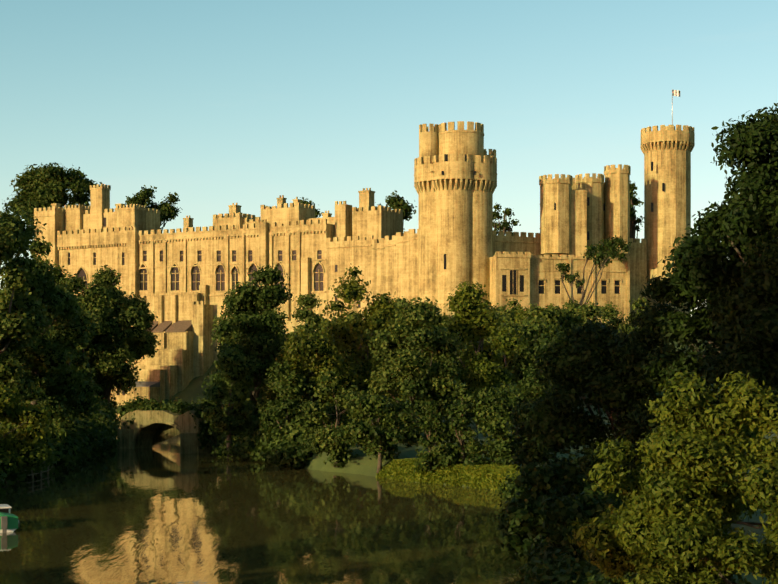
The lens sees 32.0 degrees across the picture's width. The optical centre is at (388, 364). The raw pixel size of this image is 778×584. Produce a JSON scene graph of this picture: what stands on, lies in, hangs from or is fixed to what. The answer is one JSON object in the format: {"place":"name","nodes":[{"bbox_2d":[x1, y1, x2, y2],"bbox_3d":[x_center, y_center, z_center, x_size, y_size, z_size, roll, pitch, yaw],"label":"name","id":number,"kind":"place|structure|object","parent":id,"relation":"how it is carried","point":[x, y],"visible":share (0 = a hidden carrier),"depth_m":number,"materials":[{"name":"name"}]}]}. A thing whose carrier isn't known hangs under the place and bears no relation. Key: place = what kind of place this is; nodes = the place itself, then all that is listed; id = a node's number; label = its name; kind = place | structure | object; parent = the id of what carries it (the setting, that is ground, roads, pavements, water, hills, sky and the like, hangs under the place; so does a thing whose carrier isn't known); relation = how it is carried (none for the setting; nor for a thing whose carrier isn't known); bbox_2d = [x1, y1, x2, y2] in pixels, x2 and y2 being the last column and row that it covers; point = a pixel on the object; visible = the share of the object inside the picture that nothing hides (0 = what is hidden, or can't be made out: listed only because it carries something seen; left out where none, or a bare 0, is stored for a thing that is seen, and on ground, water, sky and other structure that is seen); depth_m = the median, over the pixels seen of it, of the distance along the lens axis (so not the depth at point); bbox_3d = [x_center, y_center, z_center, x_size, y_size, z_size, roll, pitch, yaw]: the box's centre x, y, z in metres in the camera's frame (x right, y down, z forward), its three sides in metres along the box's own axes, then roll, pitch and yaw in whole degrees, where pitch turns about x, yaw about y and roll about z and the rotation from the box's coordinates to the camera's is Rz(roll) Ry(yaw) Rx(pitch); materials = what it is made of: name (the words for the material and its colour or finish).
{"place":"outdoors","nodes":[
{"label":"outdoors","id":0,"kind":"place"},
{"bbox_2d":[0,409,534,583],"bbox_3d":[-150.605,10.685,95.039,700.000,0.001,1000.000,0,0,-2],"label":"river water","id":1,"kind":"structure","parent":0,"point":[165,512],"depth_m":89.72,"materials":[{"name":"green liquid"}]},
{"bbox_2d":[0,504,19,532],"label":"motor boat","id":2,"kind":"object","parent":1,"relation":"on","point":[9,522],"visible":0.92,"depth_m":86.71,"materials":[{"name":"green paint"}]},
{"bbox_2d":[1,461,52,482],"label":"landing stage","id":3,"kind":"object","parent":1,"relation":"in","point":[32,474],"visible":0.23,"depth_m":129.22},
{"bbox_2d":[117,410,216,453],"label":"bridge","id":4,"kind":"structure","parent":1,"relation":"in","point":[149,428],"depth_m":171.51,"materials":[{"name":"stone"}]},
{"bbox_2d":[114,395,224,452],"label":"ivy","id":5,"kind":"object","parent":4,"relation":"attached to","point":[178,407],"visible":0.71,"depth_m":168.36,"materials":[{"name":"green plant"}]},
{"bbox_2d":[0,322,777,583],"bbox_3d":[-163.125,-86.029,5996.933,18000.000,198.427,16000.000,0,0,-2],"label":"ground","id":6,"kind":"structure","parent":0,"point":[361,463],"depth_m":136.73,"materials":[{"name":"green plant"}]},
{"bbox_2d":[0,204,54,403],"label":"tree","id":7,"kind":"object","parent":6,"relation":"on","point":[22,319],"visible":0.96,"depth_m":129.17,"materials":[{"name":"green plant"}]},
{"bbox_2d":[0,382,59,480],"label":"tree","id":8,"kind":"object","parent":6,"relation":"on","point":[18,452],"visible":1,"depth_m":119.58,"materials":[{"name":"green plant"}]},
{"bbox_2d":[0,299,74,428],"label":"tree","id":9,"kind":"object","parent":6,"relation":"on","point":[27,366],"depth_m":182.35,"materials":[{"name":"green plant"}]},
{"bbox_2d":[0,236,100,423],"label":"tree","id":10,"kind":"object","parent":6,"relation":"on","point":[43,360],"visible":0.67,"depth_m":142.89,"materials":[{"name":"green plant"}]},
{"bbox_2d":[1,162,102,228],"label":"tree","id":11,"kind":"object","parent":6,"relation":"on","point":[44,186],"visible":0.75,"depth_m":419.79,"materials":[{"name":"green plant"}]},
{"bbox_2d":[1,365,105,437],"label":"tree","id":12,"kind":"object","parent":6,"relation":"on","point":[73,387],"visible":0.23,"depth_m":148.80,"materials":[{"name":"green plant"}]},
{"bbox_2d":[49,263,79,299],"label":"tree","id":13,"kind":"object","parent":6,"relation":"on","point":[61,275],"visible":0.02,"depth_m":290.39,"materials":[{"name":"green plant"}]},
{"bbox_2d":[61,289,99,399],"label":"tree","id":14,"kind":"object","parent":6,"relation":"on","point":[81,361],"visible":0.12,"depth_m":213.63,"materials":[{"name":"green plant"}]},
{"bbox_2d":[70,302,90,366],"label":"tree","id":15,"kind":"object","parent":6,"relation":"on","point":[80,337],"visible":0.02,"depth_m":252.86,"materials":[{"name":"green plant"}]},
{"bbox_2d":[55,272,121,391],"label":"tree","id":16,"kind":"object","parent":6,"relation":"on","point":[97,308],"visible":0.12,"depth_m":280.09,"materials":[{"name":"green plant"}]},
{"bbox_2d":[76,265,160,414],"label":"tree","id":17,"kind":"object","parent":6,"relation":"on","point":[128,314],"visible":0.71,"depth_m":284.71,"materials":[{"name":"green plant"}]},
{"bbox_2d":[128,306,159,362],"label":"tree","id":18,"kind":"object","parent":6,"relation":"on","point":[149,328],"visible":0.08,"depth_m":298.21,"materials":[{"name":"green plant"}]},
{"bbox_2d":[125,185,182,230],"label":"tree","id":19,"kind":"object","parent":6,"relation":"on","point":[169,211],"visible":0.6,"depth_m":421.70,"materials":[{"name":"green plant"}]},
{"bbox_2d":[0,394,332,493],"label":"bank shrubs","id":20,"kind":"object","parent":6,"relation":"on","point":[102,424],"visible":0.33,"depth_m":145.03,"materials":[{"name":"green plant"}]},
{"bbox_2d":[33,184,418,404],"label":"castle","id":21,"kind":"structure","parent":6,"relation":"on","point":[186,279],"depth_m":327.07,"materials":[{"name":"beige stone"}]},
{"bbox_2d":[211,312,246,400],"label":"tree","id":22,"kind":"object","parent":6,"relation":"on","point":[223,339],"visible":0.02,"depth_m":225.00,"materials":[{"name":"green plant"}]},
{"bbox_2d":[199,348,259,457],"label":"tree","id":23,"kind":"object","parent":6,"relation":"on","point":[239,386],"visible":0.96,"depth_m":155.50,"materials":[{"name":"green plant"}]},
{"bbox_2d":[217,316,249,413],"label":"tree","id":24,"kind":"object","parent":6,"relation":"on","point":[234,343],"depth_m":196.10,"materials":[{"name":"green plant"}]},
{"bbox_2d":[201,265,297,421],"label":"tree","id":25,"kind":"object","parent":6,"relation":"on","point":[253,323],"visible":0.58,"depth_m":164.54,"materials":[{"name":"green plant"}]},
{"bbox_2d":[252,308,292,393],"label":"tree","id":26,"kind":"object","parent":6,"relation":"on","point":[284,330],"visible":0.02,"depth_m":196.80,"materials":[{"name":"green plant"}]},
{"bbox_2d":[255,359,323,460],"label":"tree","id":27,"kind":"object","parent":6,"relation":"on","point":[283,386],"visible":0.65,"depth_m":145.32,"materials":[{"name":"green plant"}]},
{"bbox_2d":[293,335,312,414],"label":"tree","id":28,"kind":"object","parent":6,"relation":"on","point":[297,400],"depth_m":195.61,"materials":[{"name":"green plant"}]},
{"bbox_2d":[290,321,319,368],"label":"tree","id":29,"kind":"object","parent":6,"relation":"on","point":[306,327],"visible":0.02,"depth_m":225.28,"materials":[{"name":"green plant"}]},
{"bbox_2d":[294,197,323,217],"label":"tree","id":30,"kind":"object","parent":6,"relation":"on","point":[317,212],"visible":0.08,"depth_m":396.56,"materials":[{"name":"green plant"}]},
{"bbox_2d":[290,292,329,330],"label":"tree","id":31,"kind":"object","parent":6,"relation":"on","point":[303,314],"visible":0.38,"depth_m":255.13,"materials":[{"name":"green plant"}]},
{"bbox_2d":[275,329,363,430],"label":"tree","id":32,"kind":"object","parent":6,"relation":"on","point":[316,350],"visible":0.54,"depth_m":146.80,"materials":[{"name":"green plant"}]},
{"bbox_2d":[315,318,336,377],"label":"tree","id":33,"kind":"object","parent":6,"relation":"on","point":[320,326],"visible":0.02,"depth_m":226.02,"materials":[{"name":"green plant"}]},
{"bbox_2d":[309,325,352,373],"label":"tree","id":34,"kind":"object","parent":6,"relation":"on","point":[327,340],"visible":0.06,"depth_m":195.22,"materials":[{"name":"green plant"}]},
{"bbox_2d":[296,367,371,468],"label":"tree","id":35,"kind":"object","parent":6,"relation":"on","point":[317,441],"visible":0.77,"depth_m":135.31,"materials":[{"name":"green plant"}]},
{"bbox_2d":[329,313,362,332],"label":"tree","id":36,"kind":"object","parent":6,"relation":"on","point":[348,316],"visible":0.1,"depth_m":255.90,"materials":[{"name":"green plant"}]},
{"bbox_2d":[344,310,362,317],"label":"tree","id":37,"kind":"object","parent":6,"relation":"on","point":[352,312],"depth_m":279.58,"materials":[{"name":"green plant"}]},
{"bbox_2d":[321,263,397,430],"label":"tree","id":38,"kind":"object","parent":6,"relation":"on","point":[351,340],"visible":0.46,"depth_m":161.56,"materials":[{"name":"green plant"}]},
{"bbox_2d":[333,390,426,472],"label":"tree","id":39,"kind":"object","parent":6,"relation":"on","point":[364,411],"visible":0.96,"depth_m":128.78,"materials":[{"name":"green plant"}]},
{"bbox_2d":[365,304,410,391],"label":"tree","id":40,"kind":"object","parent":6,"relation":"on","point":[398,317],"depth_m":226.78,"materials":[{"name":"green plant"}]},
{"bbox_2d":[374,330,411,413],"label":"tree","id":41,"kind":"object","parent":6,"relation":"on","point":[399,396],"visible":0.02,"depth_m":196.65,"materials":[{"name":"green plant"}]},
{"bbox_2d":[375,190,416,235],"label":"tree","id":42,"kind":"object","parent":6,"relation":"on","point":[395,202],"visible":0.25,"depth_m":381.52,"materials":[{"name":"green plant"}]},
{"bbox_2d":[386,297,410,331],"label":"tree","id":43,"kind":"object","parent":6,"relation":"on","point":[397,299],"visible":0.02,"depth_m":280.25,"materials":[{"name":"green plant"}]},
{"bbox_2d":[364,296,468,443],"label":"tree","id":44,"kind":"object","parent":6,"relation":"on","point":[402,357],"visible":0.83,"depth_m":147.25,"materials":[{"name":"green plant"}]},
{"bbox_2d":[406,301,439,400],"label":"tree","id":45,"kind":"object","parent":6,"relation":"on","point":[429,322],"visible":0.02,"depth_m":197.63,"materials":[{"name":"green plant"}]},
{"bbox_2d":[412,400,449,472],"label":"tree","id":46,"kind":"object","parent":6,"relation":"on","point":[432,426],"visible":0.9,"depth_m":122.94,"materials":[{"name":"green plant"}]},
{"bbox_2d":[431,302,446,326],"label":"tree","id":47,"kind":"object","parent":6,"relation":"on","point":[440,319],"visible":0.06,"depth_m":279.26,"materials":[{"name":"green plant"}]},
{"bbox_2d":[375,458,519,491],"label":"hedge","id":48,"kind":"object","parent":6,"relation":"on","point":[398,469],"depth_m":121.05,"materials":[{"name":"green plant"}]},
{"bbox_2d":[440,314,454,333],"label":"tree","id":49,"kind":"object","parent":6,"relation":"on","point":[447,318],"visible":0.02,"depth_m":280.71,"materials":[{"name":"green plant"}]},
{"bbox_2d":[430,354,465,403],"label":"tree","id":50,"kind":"object","parent":6,"relation":"on","point":[454,360],"visible":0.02,"depth_m":197.34,"materials":[{"name":"green plant"}]},
{"bbox_2d":[439,316,456,332],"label":"tree","id":51,"kind":"object","parent":6,"relation":"on","point":[447,323],"depth_m":256.33,"materials":[{"name":"green plant"}]},
{"bbox_2d":[414,121,496,316],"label":"castle tower","id":52,"kind":"structure","parent":6,"relation":"on","point":[455,178],"depth_m":293.42,"materials":[{"name":"stone"}]},
{"bbox_2d":[434,381,490,469],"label":"tree","id":53,"kind":"object","parent":6,"relation":"on","point":[458,431],"visible":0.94,"depth_m":122.61,"materials":[{"name":"green plant"}]},
{"bbox_2d":[443,281,528,427],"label":"tree","id":54,"kind":"object","parent":6,"relation":"on","point":[472,322],"visible":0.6,"depth_m":172.68,"materials":[{"name":"green plant"}]},
{"bbox_2d":[478,300,504,314],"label":"tree","id":55,"kind":"object","parent":6,"relation":"on","point":[490,306],"visible":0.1,"depth_m":280.10,"materials":[{"name":"green plant"}]},
{"bbox_2d":[480,310,512,382],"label":"tree","id":56,"kind":"object","parent":6,"relation":"on","point":[497,318],"visible":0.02,"depth_m":228.24,"materials":[{"name":"green plant"}]},
{"bbox_2d":[483,311,513,336],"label":"tree","id":57,"kind":"object","parent":6,"relation":"on","point":[508,316],"visible":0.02,"depth_m":256.32,"materials":[{"name":"green plant"}]},
{"bbox_2d":[493,203,520,235],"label":"tree","id":58,"kind":"object","parent":6,"relation":"on","point":[505,226],"visible":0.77,"depth_m":379.66,"materials":[{"name":"green plant"}]},
{"bbox_2d":[496,304,518,320],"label":"tree","id":59,"kind":"object","parent":6,"relation":"on","point":[508,312],"visible":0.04,"depth_m":260.25,"materials":[{"name":"green plant"}]},
{"bbox_2d":[466,366,555,465],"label":"tree","id":60,"kind":"object","parent":6,"relation":"on","point":[493,413],"visible":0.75,"depth_m":120.25,"materials":[{"name":"green plant"}]},
{"bbox_2d":[488,320,539,390],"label":"tree","id":61,"kind":"object","parent":6,"relation":"on","point":[520,372],"visible":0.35,"depth_m":196.80,"materials":[{"name":"green plant"}]},
{"bbox_2d":[506,298,525,316],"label":"tree","id":62,"kind":"object","parent":6,"relation":"on","point":[514,303],"visible":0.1,"depth_m":273.91,"materials":[{"name":"green plant"}]},
{"bbox_2d":[510,306,528,326],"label":"tree","id":63,"kind":"object","parent":6,"relation":"on","point":[517,315],"visible":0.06,"depth_m":257.84,"materials":[{"name":"green plant"}]},
{"bbox_2d":[503,321,553,398],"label":"tree","id":64,"kind":"object","parent":6,"relation":"on","point":[529,332],"visible":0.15,"depth_m":197.87,"materials":[{"name":"green plant"}]},
{"bbox_2d":[509,315,550,385],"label":"tree","id":65,"kind":"object","parent":6,"relation":"on","point":[541,321],"visible":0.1,"depth_m":224.93,"materials":[{"name":"green plant"}]},
{"bbox_2d":[523,303,560,395],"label":"tree","id":66,"kind":"object","parent":6,"relation":"on","point":[548,315],"visible":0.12,"depth_m":249.05,"materials":[{"name":"green plant"}]},
{"bbox_2d":[494,461,623,559],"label":"tree","id":67,"kind":"object","parent":6,"relation":"on","point":[522,525],"visible":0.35,"depth_m":71.25,"materials":[{"name":"green plant"}]},
{"bbox_2d":[489,251,629,325],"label":"castle wall","id":68,"kind":"structure","parent":6,"relation":"on","point":[527,278],"depth_m":293.75,"materials":[{"name":"beige stone"}]},
{"bbox_2d":[594,235,631,261],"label":"tree","id":69,"kind":"object","parent":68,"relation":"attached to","point":[616,242],"depth_m":291.23,"materials":[{"name":"green plant"}]},
{"bbox_2d":[548,305,576,391],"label":"tree","id":70,"kind":"object","parent":6,"relation":"on","point":[564,317],"visible":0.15,"depth_m":256.62,"materials":[{"name":"green plant"}]},
{"bbox_2d":[526,485,618,570],"bbox_3d":[9.921,7.857,63.779,8.497,4.559,6.972,0,0,-37],"label":"bush","id":71,"kind":"object","parent":6,"relation":"on","point":[562,511],"visible":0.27,"depth_m":62.64,"materials":[{"name":"green plant"}]},
{"bbox_2d":[562,299,586,392],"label":"tree","id":72,"kind":"object","parent":6,"relation":"on","point":[572,307],"visible":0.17,"depth_m":259.92,"materials":[{"name":"green plant"}]},
{"bbox_2d":[556,244,620,306],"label":"pollard tree","id":73,"kind":"object","parent":6,"relation":"on","point":[597,260],"visible":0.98,"depth_m":269.46,"materials":[{"name":"green plant"}]},
{"bbox_2d":[507,315,671,494],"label":"tree","id":74,"kind":"object","parent":6,"relation":"on","point":[575,360],"visible":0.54,"depth_m":83.45,"materials":[{"name":"green plant"}]},
{"bbox_2d":[576,300,608,404],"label":"tree","id":75,"kind":"object","parent":6,"relation":"on","point":[591,311],"visible":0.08,"depth_m":250.06,"materials":[{"name":"green plant"}]},
{"bbox_2d":[493,89,694,314],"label":"castle towers","id":76,"kind":"structure","parent":6,"relation":"on","point":[578,213],"depth_m":315.65,"materials":[{"name":"stone"}]},
{"bbox_2d":[598,301,626,326],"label":"tree","id":77,"kind":"object","parent":6,"relation":"on","point":[612,315],"visible":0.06,"depth_m":260.70,"materials":[{"name":"green plant"}]},
{"bbox_2d":[495,453,751,583],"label":"bank shrubs","id":78,"kind":"object","parent":6,"relation":"on","point":[546,572],"visible":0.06,"depth_m":56.95,"materials":[{"name":"green plant"}]},
{"bbox_2d":[612,296,650,338],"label":"tree","id":79,"kind":"object","parent":6,"relation":"on","point":[626,326],"visible":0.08,"depth_m":254.87,"materials":[{"name":"green plant"}]},
{"bbox_2d":[630,180,643,241],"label":"tree","id":80,"kind":"object","parent":6,"relation":"on","point":[634,227],"visible":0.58,"depth_m":345.74,"materials":[{"name":"green plant"}]},
{"bbox_2d":[566,370,777,583],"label":"tree","id":81,"kind":"object","parent":6,"relation":"on","point":[701,451],"visible":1,"depth_m":34.09,"materials":[{"name":"green plant"}]},
{"bbox_2d":[601,259,777,521],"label":"tree","id":82,"kind":"object","parent":6,"relation":"on","point":[642,359],"visible":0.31,"depth_m":79.97,"materials":[{"name":"green plant"}]},
{"bbox_2d":[657,103,777,398],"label":"tree","id":83,"kind":"object","parent":6,"relation":"on","point":[740,232],"visible":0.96,"depth_m":71.45,"materials":[{"name":"green plant"}]},
{"bbox_2d":[0,0,777,315],"label":"sky","id":84,"kind":"structure","parent":0,"point":[215,104],"materials":[{"name":"blue"}]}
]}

